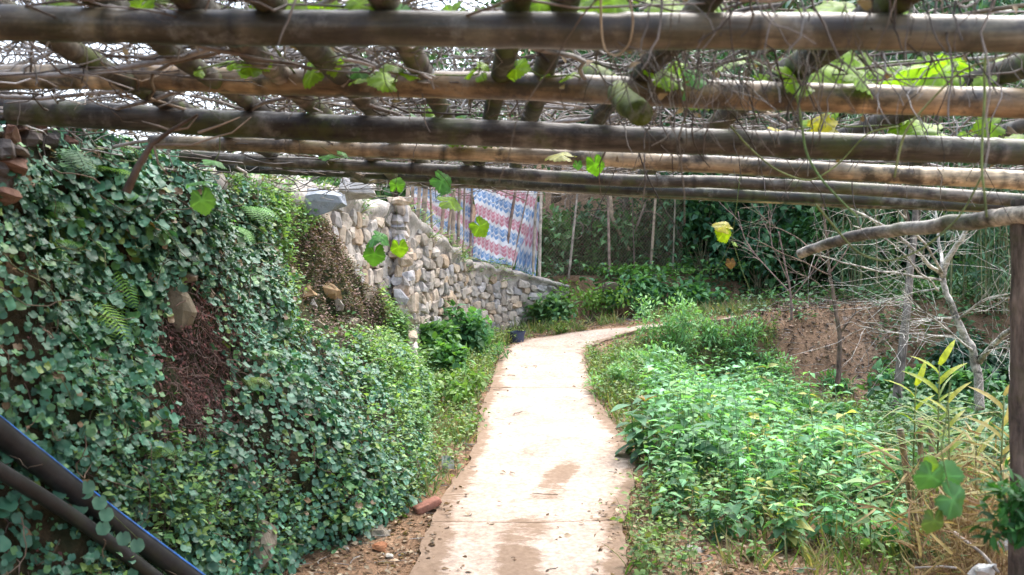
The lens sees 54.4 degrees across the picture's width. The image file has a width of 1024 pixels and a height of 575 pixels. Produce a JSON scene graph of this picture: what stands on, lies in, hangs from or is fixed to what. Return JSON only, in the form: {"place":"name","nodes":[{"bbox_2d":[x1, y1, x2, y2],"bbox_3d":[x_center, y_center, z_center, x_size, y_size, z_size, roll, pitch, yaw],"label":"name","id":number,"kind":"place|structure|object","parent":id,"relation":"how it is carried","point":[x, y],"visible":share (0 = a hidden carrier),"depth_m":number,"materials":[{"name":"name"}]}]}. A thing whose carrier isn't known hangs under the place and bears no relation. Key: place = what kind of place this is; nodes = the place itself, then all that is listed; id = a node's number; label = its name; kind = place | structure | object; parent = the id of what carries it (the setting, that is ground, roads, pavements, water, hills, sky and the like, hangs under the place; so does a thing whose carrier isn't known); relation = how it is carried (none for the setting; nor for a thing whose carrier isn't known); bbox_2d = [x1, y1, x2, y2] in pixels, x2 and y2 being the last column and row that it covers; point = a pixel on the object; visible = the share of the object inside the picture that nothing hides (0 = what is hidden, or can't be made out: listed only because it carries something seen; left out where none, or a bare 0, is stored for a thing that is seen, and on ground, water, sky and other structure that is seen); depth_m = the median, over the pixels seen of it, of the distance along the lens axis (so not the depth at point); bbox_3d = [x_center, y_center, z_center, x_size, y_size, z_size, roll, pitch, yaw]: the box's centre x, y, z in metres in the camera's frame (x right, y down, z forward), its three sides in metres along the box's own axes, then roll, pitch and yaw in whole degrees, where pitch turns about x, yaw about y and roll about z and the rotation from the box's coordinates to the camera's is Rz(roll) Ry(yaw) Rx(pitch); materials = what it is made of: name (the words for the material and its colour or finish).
{"place":"outdoors","nodes":[
{"label":"outdoors","id":0,"kind":"place"},
{"bbox_2d":[0,0,520,196],"label":"sky","id":1,"kind":"structure","parent":0,"point":[438,3],"materials":[{"name":"white"}]},
{"bbox_2d":[0,144,523,574],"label":"earth bank","id":2,"kind":"structure","parent":0,"point":[78,548],"depth_m":5.58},
{"bbox_2d":[0,94,78,205],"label":"brick pier","id":3,"kind":"structure","parent":2,"relation":"on","point":[16,161],"depth_m":4.43,"materials":[{"name":"brick"}]},
{"bbox_2d":[76,297,130,347],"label":"fern","id":4,"kind":"object","parent":2,"relation":"on","point":[107,315],"visible":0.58,"depth_m":5.02,"materials":[{"name":"green plant"}]},
{"bbox_2d":[164,285,196,330],"bbox_3d":[-1.930,0.115,5.806,0.177,0.282,0.159,0,0,0],"label":"rock","id":5,"kind":"object","parent":2,"relation":"on","point":[183,312],"visible":0.72,"depth_m":5.74,"materials":[{"name":"stone"}]},
{"bbox_2d":[0,218,423,574],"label":"dead roots","id":6,"kind":"object","parent":2,"relation":"on","point":[186,388],"visible":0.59,"depth_m":5.76,"materials":[{"name":"brown plant"}]},
{"bbox_2d":[0,120,446,574],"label":"ivy","id":7,"kind":"object","parent":2,"relation":"on","point":[155,272],"visible":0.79,"depth_m":5.41,"materials":[{"name":"green plant"}]},
{"bbox_2d":[51,149,96,179],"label":"fern","id":8,"kind":"object","parent":7,"relation":"on","point":[74,153],"visible":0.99,"depth_m":4.88,"materials":[{"name":"green plant"}]},
{"bbox_2d":[62,473,144,552],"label":"ivy sprig","id":9,"kind":"object","parent":7,"relation":"attached to","point":[106,515],"visible":0.63,"depth_m":4.34,"materials":[{"name":"green plant"}]},
{"bbox_2d":[247,520,276,573],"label":"rock","id":10,"kind":"object","parent":2,"relation":"on","point":[269,538],"visible":0.64,"depth_m":5.64,"materials":[{"name":"stone"}]},
{"bbox_2d":[302,188,346,216],"bbox_3d":[-1.797,-0.791,9.215,0.539,0.287,0.274,0,0,0],"label":"field stone","id":11,"kind":"object","parent":2,"relation":"on","point":[323,205],"visible":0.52,"depth_m":9.13,"materials":[{"name":"grey stone"}]},
{"bbox_2d":[255,200,398,365],"bbox_3d":[-1.610,0.041,9.955,1.158,1.792,5.237,0,0,0],"label":"dry heath","id":12,"kind":"object","parent":2,"relation":"on","point":[327,244],"visible":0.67,"depth_m":9.63,"materials":[{"name":"brown plant"}]},
{"bbox_2d":[419,319,461,352],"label":"bush","id":13,"kind":"object","parent":2,"relation":"on","point":[432,333],"visible":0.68,"depth_m":12.90,"materials":[{"name":"green plant"}]},
{"bbox_2d":[424,338,475,373],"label":"bush","id":14,"kind":"object","parent":2,"relation":"on","point":[452,354],"visible":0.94,"depth_m":11.98,"materials":[{"name":"green plant"}]},
{"bbox_2d":[409,316,742,574],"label":"path","id":15,"kind":"structure","parent":0,"point":[548,440],"depth_m":7.74,"materials":[{"name":"concrete"}]},
{"bbox_2d":[273,0,1023,574],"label":"ground","id":16,"kind":"structure","parent":0,"point":[797,348],"depth_m":15.17,"materials":[{"name":"soil"}]},
{"bbox_2d":[0,461,163,574],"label":"drain pipe","id":17,"kind":"object","parent":16,"relation":"on","point":[40,495],"visible":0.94,"depth_m":4.19,"materials":[{"name":"black plastic"}]},
{"bbox_2d":[0,415,205,574],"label":"drain pipe","id":18,"kind":"object","parent":16,"relation":"on","point":[51,472],"visible":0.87,"depth_m":4.29,"materials":[{"name":"black plastic"}]},
{"bbox_2d":[199,168,569,362],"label":"retaining wall","id":19,"kind":"structure","parent":16,"relation":"on","point":[424,277],"depth_m":12.91,"materials":[{"name":"stone"}]},
{"bbox_2d":[337,177,375,200],"bbox_3d":[-1.578,-0.994,9.912,0.445,0.288,0.276,0,0,-10],"label":"field stone","id":20,"kind":"object","parent":19,"relation":"on","point":[355,195],"visible":0.49,"depth_m":9.82,"materials":[{"name":"grey stone"}]},
{"bbox_2d":[213,152,534,283],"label":"wall weeds","id":21,"kind":"object","parent":19,"relation":"on","point":[464,253],"depth_m":13.23,"materials":[{"name":"green plant"}]},
{"bbox_2d":[406,160,541,276],"bbox_3d":[-0.614,-0.913,15.117,0.531,1.683,5.110,0,0,21],"label":"stick fence","id":22,"kind":"object","parent":19,"relation":"on","point":[451,220],"visible":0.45,"depth_m":15.20,"materials":[{"name":"brown wood"}]},
{"bbox_2d":[410,186,474,258],"bbox_3d":[-1.037,-1.094,14.354,0.204,1.287,3.122,0,0,16],"label":"tarpaulin","id":23,"kind":"object","parent":22,"relation":"hanging from","point":[436,208],"visible":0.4,"depth_m":14.81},
{"bbox_2d":[473,189,536,264],"bbox_3d":[-0.198,-1.123,16.577,0.439,1.522,1.880,0,0,36],"label":"tarpaulin","id":24,"kind":"object","parent":22,"relation":"hanging from","point":[493,244],"visible":0.72,"depth_m":16.45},
{"bbox_2d":[515,202,539,275],"bbox_3d":[0.271,-0.834,17.313,0.514,1.342,0.189,0,0,-16],"label":"tarpaulin","id":25,"kind":"object","parent":22,"relation":"hanging from","point":[524,259],"visible":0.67,"depth_m":17.31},
{"bbox_2d":[427,366,491,404],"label":"bush","id":26,"kind":"object","parent":16,"relation":"on","point":[462,388],"visible":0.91,"depth_m":10.63,"materials":[{"name":"green plant"}]},
{"bbox_2d":[440,299,493,353],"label":"bush","id":27,"kind":"object","parent":16,"relation":"on","point":[473,332],"visible":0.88,"depth_m":13.88,"materials":[{"name":"green plant"}]},
{"bbox_2d":[380,0,578,206],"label":"tree","id":28,"kind":"object","parent":16,"relation":"on","point":[431,57],"visible":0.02,"depth_m":23.38,"materials":[{"name":"green plant"}]},
{"bbox_2d":[0,0,1023,574],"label":"bamboo pergola","id":29,"kind":"object","parent":16,"relation":"on","point":[66,32],"visible":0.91,"depth_m":3.92,"materials":[{"name":"brown wood"}]},
{"bbox_2d":[122,114,250,193],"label":"dead branch","id":30,"kind":"object","parent":29,"relation":"hanging from","point":[134,174],"visible":1,"depth_m":3.70,"materials":[{"name":"brown wood"}]},
{"bbox_2d":[185,137,227,215],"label":"hanging vine","id":31,"kind":"object","parent":29,"relation":"hanging from","point":[206,203],"visible":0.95,"depth_m":4.20,"materials":[{"name":"green plant"}]},
{"bbox_2d":[43,0,410,9],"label":"gourd vine","id":32,"kind":"object","parent":29,"relation":"attached to","point":[351,5],"visible":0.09,"depth_m":2.67,"materials":[{"name":"green plant"}]},
{"bbox_2d":[193,0,371,88],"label":"gourd vine","id":33,"kind":"object","parent":29,"relation":"attached to","point":[312,77],"visible":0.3,"depth_m":3.30,"materials":[{"name":"green plant"}]},
{"bbox_2d":[362,175,405,266],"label":"hanging vine","id":34,"kind":"object","parent":29,"relation":"hanging from","point":[373,259],"visible":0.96,"depth_m":6.19,"materials":[{"name":"green plant"}]},
{"bbox_2d":[346,61,488,92],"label":"gourd vine","id":35,"kind":"object","parent":29,"relation":"attached to","point":[377,80],"visible":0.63,"depth_m":3.34,"materials":[{"name":"green plant"}]},
{"bbox_2d":[429,170,454,197],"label":"hanging vine","id":36,"kind":"object","parent":29,"relation":"hanging from","point":[442,187],"visible":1,"depth_m":5.00,"materials":[{"name":"green plant"}]},
{"bbox_2d":[0,0,1023,244],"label":"dead vines","id":37,"kind":"object","parent":29,"relation":"attached to","point":[372,60],"visible":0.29,"depth_m":3.40,"materials":[{"name":"brown plant"}]},
{"bbox_2d":[893,53,1012,177],"bbox_3d":[1.415,-0.557,3.103,0.453,0.429,0.058,0,0,6],"label":"vine stem","id":38,"kind":"object","parent":37,"relation":"attached to","point":[919,113],"visible":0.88,"depth_m":3.12,"materials":[{"name":"plant"}]},
{"bbox_2d":[440,0,725,12],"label":"gourd vine","id":39,"kind":"object","parent":29,"relation":"attached to","point":[534,7],"visible":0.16,"depth_m":2.74,"materials":[{"name":"green plant"}]},
{"bbox_2d":[464,58,705,100],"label":"gourd vine","id":40,"kind":"object","parent":29,"relation":"attached to","point":[522,67],"visible":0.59,"depth_m":3.31,"materials":[{"name":"green plant"}]},
{"bbox_2d":[712,177,755,303],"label":"hanging vine","id":41,"kind":"object","parent":29,"relation":"hanging from","point":[722,231],"visible":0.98,"depth_m":5.60,"materials":[{"name":"yellow plant"}]},
{"bbox_2d":[715,0,908,13],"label":"gourd vine","id":42,"kind":"object","parent":29,"relation":"attached to","point":[831,6],"visible":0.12,"depth_m":2.87,"materials":[{"name":"green plant"}]},
{"bbox_2d":[689,50,1023,111],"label":"gourd vine","id":43,"kind":"object","parent":29,"relation":"attached to","point":[915,71],"visible":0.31,"depth_m":3.53,"materials":[{"name":"green plant"}]},
{"bbox_2d":[767,113,1023,138],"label":"gourd vine","id":44,"kind":"object","parent":29,"relation":"attached to","point":[996,132],"visible":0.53,"depth_m":4.23,"materials":[{"name":"green plant"}]},
{"bbox_2d":[815,176,980,261],"bbox_3d":[1.313,-0.234,3.405,0.555,0.289,0.059,0,0,4],"label":"vine stem","id":45,"kind":"object","parent":29,"relation":"hanging from","point":[864,255],"visible":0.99,"depth_m":3.40,"materials":[{"name":"plant"}]},
{"bbox_2d":[912,382,965,533],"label":"hanging vine","id":46,"kind":"object","parent":29,"relation":"hanging from","point":[931,472],"visible":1,"depth_m":3.00,"materials":[{"name":"green plant"}]},
{"bbox_2d":[981,53,987,216],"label":"vine stem","id":47,"kind":"object","parent":29,"relation":"hanging from","point":[982,133],"visible":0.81,"depth_m":3.01,"materials":[{"name":"plant"}]},
{"bbox_2d":[516,203,580,275],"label":"thicket bush","id":48,"kind":"object","parent":16,"relation":"on","point":[562,230],"visible":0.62,"depth_m":18.51,"materials":[{"name":"green plant"}]},
{"bbox_2d":[522,291,578,328],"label":"bush","id":49,"kind":"object","parent":16,"relation":"on","point":[553,307],"visible":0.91,"depth_m":16.75,"materials":[{"name":"green plant"}]},
{"bbox_2d":[554,197,622,274],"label":"thicket bush","id":50,"kind":"object","parent":16,"relation":"on","point":[582,216],"visible":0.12,"depth_m":19.49,"materials":[{"name":"green plant"}]},
{"bbox_2d":[544,276,633,321],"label":"bush","id":51,"kind":"object","parent":16,"relation":"on","point":[593,300],"visible":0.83,"depth_m":17.15,"materials":[{"name":"green plant"}]},
{"bbox_2d":[572,209,649,271],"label":"thicket bush","id":52,"kind":"object","parent":16,"relation":"on","point":[627,238],"visible":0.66,"depth_m":18.77,"materials":[{"name":"green plant"}]},
{"bbox_2d":[542,192,682,280],"bbox_3d":[1.854,-1.061,18.107,2.807,1.924,0.065,0,0,-19],"label":"wire fence","id":53,"kind":"object","parent":16,"relation":"on","point":[651,250],"visible":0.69,"depth_m":18.06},
{"bbox_2d":[583,362,643,391],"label":"bush","id":54,"kind":"object","parent":16,"relation":"on","point":[618,373],"visible":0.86,"depth_m":11.31,"materials":[{"name":"green plant"}]},
{"bbox_2d":[584,266,680,317],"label":"bush","id":55,"kind":"object","parent":16,"relation":"on","point":[654,287],"visible":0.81,"depth_m":17.25,"materials":[{"name":"green plant"}]},
{"bbox_2d":[519,3,752,258],"bbox_3d":[2.463,-3.232,20.456,4.932,5.626,5.142,0,0,0],"label":"tree","id":56,"kind":"object","parent":16,"relation":"on","point":[617,62],"visible":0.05,"depth_m":19.84,"materials":[{"name":"green plant"}]},
{"bbox_2d":[537,194,745,280],"bbox_3d":[2.202,-0.945,19.608,4.708,2.594,2.307,0,0,-12],"label":"dead brush","id":57,"kind":"object","parent":16,"relation":"on","point":[598,218],"visible":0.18,"depth_m":19.03,"materials":[{"name":"plant"}]},
{"bbox_2d":[278,0,1004,213],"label":"woodland","id":58,"kind":"object","parent":16,"relation":"on","point":[384,195],"visible":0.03,"depth_m":42.10,"materials":[{"name":"green plant"}]},
{"bbox_2d":[611,395,672,463],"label":"broadleaf plant","id":59,"kind":"object","parent":16,"relation":"on","point":[642,419],"visible":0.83,"depth_m":8.39,"materials":[{"name":"green plant"}]},
{"bbox_2d":[287,281,1004,574],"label":"leaf litter","id":60,"kind":"object","parent":16,"relation":"on","point":[819,305],"visible":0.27,"depth_m":6.90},
{"bbox_2d":[624,291,701,363],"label":"bush","id":61,"kind":"object","parent":16,"relation":"on","point":[678,338],"visible":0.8,"depth_m":14.83,"materials":[{"name":"green plant"}]},
{"bbox_2d":[611,196,717,265],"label":"thicket bush","id":62,"kind":"object","parent":16,"relation":"on","point":[643,215],"visible":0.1,"depth_m":19.90,"materials":[{"name":"green plant"}]},
{"bbox_2d":[637,340,696,380],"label":"bush","id":63,"kind":"object","parent":16,"relation":"on","point":[670,357],"visible":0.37,"depth_m":12.42,"materials":[{"name":"green plant"}]},
{"bbox_2d":[584,261,755,279],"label":"weed clump","id":64,"kind":"object","parent":16,"relation":"on","point":[613,271],"visible":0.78,"depth_m":17.97,"materials":[{"name":"green plant"}]},
{"bbox_2d":[642,173,732,273],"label":"thicket bush","id":65,"kind":"object","parent":16,"relation":"on","point":[705,209],"visible":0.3,"depth_m":18.96,"materials":[{"name":"green plant"}]},
{"bbox_2d":[664,423,722,484],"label":"broadleaf plant","id":66,"kind":"object","parent":16,"relation":"on","point":[688,437],"visible":0.48,"depth_m":7.82,"materials":[{"name":"green plant"}]},
{"bbox_2d":[386,300,1008,574],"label":"ground cover","id":67,"kind":"object","parent":16,"relation":"on","point":[613,354],"visible":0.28,"depth_m":8.23,"materials":[{"name":"green plant"}]},
{"bbox_2d":[665,273,729,308],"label":"bush","id":68,"kind":"object","parent":16,"relation":"on","point":[696,290],"visible":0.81,"depth_m":17.43,"materials":[{"name":"green plant"}]},
{"bbox_2d":[644,173,754,274],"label":"thicket bush","id":69,"kind":"object","parent":16,"relation":"on","point":[710,228],"visible":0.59,"depth_m":18.76,"materials":[{"name":"green plant"}]},
{"bbox_2d":[413,280,1009,574],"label":"grass","id":70,"kind":"structure","parent":16,"relation":"on","point":[809,561],"depth_m":8.93,"materials":[{"name":"green plant"}]},
{"bbox_2d":[672,310,765,362],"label":"bush","id":71,"kind":"object","parent":16,"relation":"on","point":[709,328],"visible":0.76,"depth_m":15.23,"materials":[{"name":"green plant"}]},
{"bbox_2d":[631,50,837,280],"bbox_3d":[4.376,-2.343,19.859,4.347,5.138,4.253,0,0,0],"label":"tree","id":72,"kind":"object","parent":16,"relation":"on","point":[762,212],"visible":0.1,"depth_m":19.01,"materials":[{"name":"green plant"}]},
{"bbox_2d":[466,167,1010,302],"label":"undergrowth","id":73,"kind":"object","parent":16,"relation":"on","point":[689,262],"visible":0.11,"depth_m":18.50,"materials":[{"name":"green plant"}]},
{"bbox_2d":[703,203,817,295],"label":"thicket bush","id":74,"kind":"object","parent":16,"relation":"on","point":[744,254],"visible":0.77,"depth_m":18.27,"materials":[{"name":"green plant"}]},
{"bbox_2d":[733,351,799,382],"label":"bush","id":75,"kind":"object","parent":16,"relation":"on","point":[744,370],"visible":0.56,"depth_m":14.75,"materials":[{"name":"green plant"}]},
{"bbox_2d":[615,335,926,557],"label":"weeds","id":76,"kind":"object","parent":16,"relation":"on","point":[685,392],"visible":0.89,"depth_m":8.05,"materials":[{"name":"green plant"}]},
{"bbox_2d":[709,202,854,320],"bbox_3d":[3.894,-0.633,15.000,1.219,2.277,2.624,0,0,-32],"label":"dead shrub","id":77,"kind":"object","parent":16,"relation":"on","point":[791,297],"visible":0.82,"depth_m":15.18,"materials":[{"name":"brown plant"}]},
{"bbox_2d":[714,204,849,288],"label":"thicket bush","id":78,"kind":"object","parent":16,"relation":"on","point":[798,213],"visible":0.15,"depth_m":19.05,"materials":[{"name":"green plant"}]},
{"bbox_2d":[751,206,874,292],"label":"thicket bush","id":79,"kind":"object","parent":16,"relation":"on","point":[771,281],"visible":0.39,"depth_m":18.41,"materials":[{"name":"green plant"}]},
{"bbox_2d":[728,204,897,385],"bbox_3d":[3.995,-0.060,13.323,2.276,2.796,2.317,0,0,16],"label":"dead sapling","id":80,"kind":"object","parent":16,"relation":"on","point":[839,357],"visible":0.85,"depth_m":13.48,"materials":[{"name":"wood"}]},
{"bbox_2d":[713,50,933,286],"bbox_3d":[6.265,-2.360,20.358,4.817,5.050,5.055,0,0,0],"label":"tree","id":81,"kind":"object","parent":16,"relation":"on","point":[798,207],"visible":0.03,"depth_m":19.29,"materials":[{"name":"green plant"}]},
{"bbox_2d":[815,366,861,396],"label":"bush","id":82,"kind":"object","parent":16,"relation":"on","point":[843,381],"visible":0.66,"depth_m":14.70,"materials":[{"name":"green plant"}]},
{"bbox_2d":[684,265,1010,477],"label":"undergrowth","id":83,"kind":"object","parent":16,"relation":"on","point":[908,401],"visible":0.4,"depth_m":15.00,"materials":[{"name":"green plant"}]},
{"bbox_2d":[805,215,908,286],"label":"thicket bush","id":84,"kind":"object","parent":16,"relation":"on","point":[881,262],"visible":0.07,"depth_m":18.57,"materials":[{"name":"green plant"}]},
{"bbox_2d":[815,51,935,295],"bbox_3d":[6.215,-2.097,16.995,2.146,4.794,2.178,0,0,0],"label":"bamboo clump","id":85,"kind":"object","parent":16,"relation":"on","point":[852,259],"visible":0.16,"depth_m":16.92,"materials":[{"name":"green plant"}]},
{"bbox_2d":[850,359,932,404],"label":"bush","id":86,"kind":"object","parent":16,"relation":"on","point":[877,367],"visible":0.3,"depth_m":13.61,"materials":[{"name":"green plant"}]},
{"bbox_2d":[762,115,1022,443],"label":"bare tree","id":87,"kind":"object","parent":16,"relation":"on","point":[975,358],"visible":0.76,"depth_m":8.59,"materials":[{"name":"grey plant"}]},
{"bbox_2d":[772,0,1023,423],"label":"slim tree","id":88,"kind":"object","parent":16,"relation":"on","point":[899,374],"visible":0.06,"depth_m":12.31,"materials":[{"name":"brown plant"}]},
{"bbox_2d":[837,360,980,563],"bbox_3d":[2.590,1.135,6.422,1.047,1.328,0.666,0,0,0],"label":"cane plant","id":89,"kind":"object","parent":16,"relation":"on","point":[919,381],"visible":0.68,"depth_m":6.40,"materials":[{"name":"green plant"}]},
{"bbox_2d":[897,428,924,560],"bbox_3d":[2.604,1.361,6.501,0.185,0.878,0.049,0,0,0],"label":"cut cane","id":90,"kind":"object","parent":16,"relation":"on","point":[900,432],"visible":0.47,"depth_m":6.48,"materials":[{"name":"brown plant"}]},
{"bbox_2d":[804,0,1023,255],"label":"tree","id":91,"kind":"object","parent":16,"relation":"on","point":[951,164],"visible":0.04,"depth_m":19.33,"materials":[{"name":"green plant"}]},
{"bbox_2d":[870,505,961,556],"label":"bush","id":92,"kind":"object","parent":16,"relation":"on","point":[891,531],"visible":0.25,"depth_m":6.67,"materials":[{"name":"green plant"}]},
{"bbox_2d":[825,422,1009,574],"bbox_3d":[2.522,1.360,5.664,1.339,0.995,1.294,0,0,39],"label":"dry grass","id":93,"kind":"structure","parent":16,"relation":"on","point":[933,571],"depth_m":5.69,"materials":[{"name":"beige plant"}]},
{"bbox_2d":[865,382,991,545],"bbox_3d":[2.631,1.195,6.164,0.771,1.232,0.894,0,0,41],"label":"cane plant","id":94,"kind":"object","parent":16,"relation":"on","point":[954,418],"visible":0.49,"depth_m":6.11,"materials":[{"name":"green plant"}]},
{"bbox_2d":[869,211,1009,277],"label":"thicket bush","id":95,"kind":"object","parent":16,"relation":"on","point":[925,251],"visible":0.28,"depth_m":18.31,"materials":[{"name":"green plant"}]},
{"bbox_2d":[880,340,1005,564],"bbox_3d":[2.700,1.069,6.236,0.824,1.472,0.861,0,0,36],"label":"cane plant","id":96,"kind":"object","parent":16,"relation":"on","point":[943,359],"visible":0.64,"depth_m":6.31,"materials":[{"name":"green plant"}]},
{"bbox_2d":[915,417,1009,542],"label":"cane plant","id":97,"kind":"object","parent":16,"relation":"on","point":[980,428],"visible":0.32,"depth_m":6.21,"materials":[{"name":"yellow plant"}]},
{"bbox_2d":[902,0,1023,313],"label":"bamboo clump","id":98,"kind":"object","parent":16,"relation":"on","point":[1004,240],"visible":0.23,"depth_m":15.48,"materials":[{"name":"green plant"}]},
{"bbox_2d":[919,362,1008,412],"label":"bush","id":99,"kind":"object","parent":16,"relation":"on","point":[960,378],"visible":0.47,"depth_m":12.88,"materials":[{"name":"green plant"}]},
{"bbox_2d":[926,330,1009,392],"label":"thicket bush","id":100,"kind":"object","parent":16,"relation":"on","point":[958,356],"visible":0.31,"depth_m":14.51,"materials":[{"name":"green plant"}]},
{"bbox_2d":[930,385,1009,561],"bbox_3d":[2.817,1.141,5.634,0.891,1.341,0.761,0,0,27],"label":"cane plant","id":101,"kind":"object","parent":16,"relation":"on","point":[1004,419],"visible":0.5,"depth_m":5.61,"materials":[{"name":"yellow plant"}]},
{"bbox_2d":[960,458,1023,554],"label":"bush","id":102,"kind":"object","parent":16,"relation":"on","point":[1012,533],"visible":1,"depth_m":3.27,"materials":[{"name":"green plant"}]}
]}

